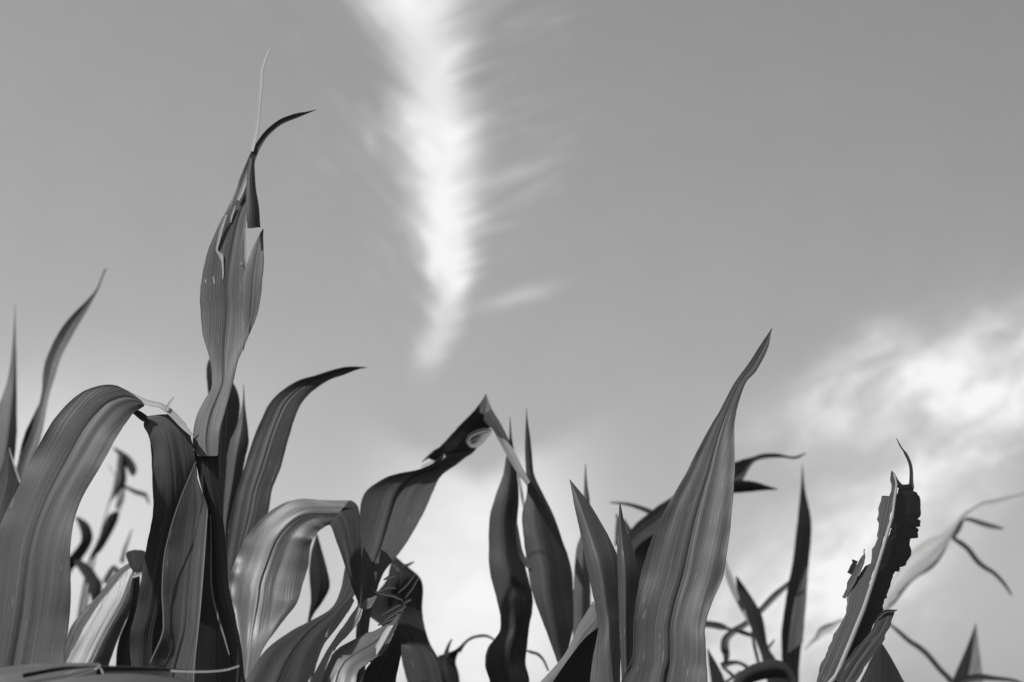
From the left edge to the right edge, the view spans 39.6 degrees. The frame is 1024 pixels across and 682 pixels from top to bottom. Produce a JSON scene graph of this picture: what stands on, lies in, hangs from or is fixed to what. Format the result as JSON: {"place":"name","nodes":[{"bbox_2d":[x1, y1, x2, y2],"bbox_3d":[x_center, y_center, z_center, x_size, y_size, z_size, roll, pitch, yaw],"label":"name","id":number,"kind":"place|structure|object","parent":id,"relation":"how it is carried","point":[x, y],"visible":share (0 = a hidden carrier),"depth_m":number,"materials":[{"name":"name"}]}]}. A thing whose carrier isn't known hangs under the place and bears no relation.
{"place":"outdoors","nodes":[
{"label":"outdoors","id":0,"kind":"place"},
{"bbox_2d":[0,0,1023,681],"label":"sky","id":1,"kind":"structure","parent":0,"point":[589,217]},
{"label":"ground","id":2,"kind":"structure","parent":0,"visible":0},
{"bbox_2d":[0,269,105,523],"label":"corn plant","id":3,"kind":"object","parent":2,"relation":"on","point":[11,475],"visible":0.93,"depth_m":2.06,"materials":[{"name":"grey plant"}]},
{"bbox_2d":[64,550,145,665],"bbox_3d":[-0.460,1.150,1.372,0.090,1.906,0.125,5,-17,-16],"label":"corn plant","id":4,"kind":"object","parent":2,"relation":"on","point":[96,629],"visible":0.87,"depth_m":1.62,"materials":[{"name":"grey plant"}]},
{"bbox_2d":[70,447,149,616],"bbox_3d":[-0.807,1.292,2.551,0.143,2.283,0.217,0,-16,0],"label":"corn plant","id":5,"kind":"object","parent":2,"relation":"on","point":[92,580],"visible":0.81,"depth_m":2.85,"materials":[{"name":"grey plant"}]},
{"bbox_2d":[0,384,238,681],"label":"corn plant","id":6,"kind":"object","parent":2,"relation":"on","point":[84,429],"visible":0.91,"depth_m":1.29,"materials":[{"name":"grey plant"}]},
{"bbox_2d":[150,47,314,681],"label":"corn plant","id":7,"kind":"object","parent":2,"relation":"on","point":[200,631],"visible":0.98,"depth_m":1.37,"materials":[{"name":"grey plant"}]},
{"bbox_2d":[223,366,366,679],"bbox_3d":[-0.265,1.061,1.448,0.155,2.118,0.421,4,-17,-14],"label":"corn plant","id":8,"kind":"object","parent":2,"relation":"on","point":[268,554],"visible":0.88,"depth_m":1.60,"materials":[{"name":"grey plant"}]},
{"bbox_2d":[245,394,529,681],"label":"corn plant","id":9,"kind":"object","parent":2,"relation":"on","point":[393,508],"visible":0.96,"depth_m":1.59,"materials":[{"name":"grey plant"}]},
{"bbox_2d":[371,557,493,681],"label":"corn plant","id":10,"kind":"object","parent":2,"relation":"on","point":[422,661],"visible":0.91,"depth_m":1.79,"materials":[{"name":"grey plant"}]},
{"bbox_2d":[485,408,573,681],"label":"corn plant","id":11,"kind":"object","parent":2,"relation":"on","point":[545,561],"visible":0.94,"depth_m":1.71,"materials":[{"name":"grey plant"}]},
{"bbox_2d":[540,464,597,681],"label":"corn plant","id":12,"kind":"object","parent":2,"relation":"on","point":[574,664],"visible":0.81,"depth_m":1.49,"materials":[{"name":"grey plant"}]},
{"bbox_2d":[569,328,771,681],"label":"corn plant","id":13,"kind":"object","parent":2,"relation":"on","point":[657,624],"visible":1,"depth_m":1.35,"materials":[{"name":"grey plant"}]},
{"bbox_2d":[610,453,805,654],"bbox_3d":[0.275,1.192,1.917,0.355,2.125,0.113,6,-17,-20],"label":"corn plant","id":14,"kind":"object","parent":2,"relation":"on","point":[641,532],"visible":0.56,"depth_m":2.17,"materials":[{"name":"grey plant"}]},
{"bbox_2d":[705,561,796,681],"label":"corn plant","id":15,"kind":"object","parent":2,"relation":"on","point":[770,668],"visible":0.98,"depth_m":2.22,"materials":[{"name":"grey plant"}]},
{"bbox_2d":[781,464,842,681],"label":"corn plant","id":16,"kind":"object","parent":2,"relation":"on","point":[792,632],"visible":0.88,"depth_m":2.28,"materials":[{"name":"grey plant"}]},
{"bbox_2d":[817,438,920,681],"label":"corn plant","id":17,"kind":"object","parent":2,"relation":"on","point":[856,645],"visible":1,"depth_m":1.38,"materials":[{"name":"grey plant"}]},
{"bbox_2d":[869,493,1023,661],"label":"corn plant","id":18,"kind":"object","parent":2,"relation":"on","point":[926,555],"visible":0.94,"depth_m":2.59,"materials":[{"name":"grey plant"}]},
{"bbox_2d":[891,623,1020,681],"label":"corn plant","id":19,"kind":"object","parent":2,"relation":"on","point":[969,668],"visible":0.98,"depth_m":2.45,"materials":[{"name":"grey plant"}]}
]}

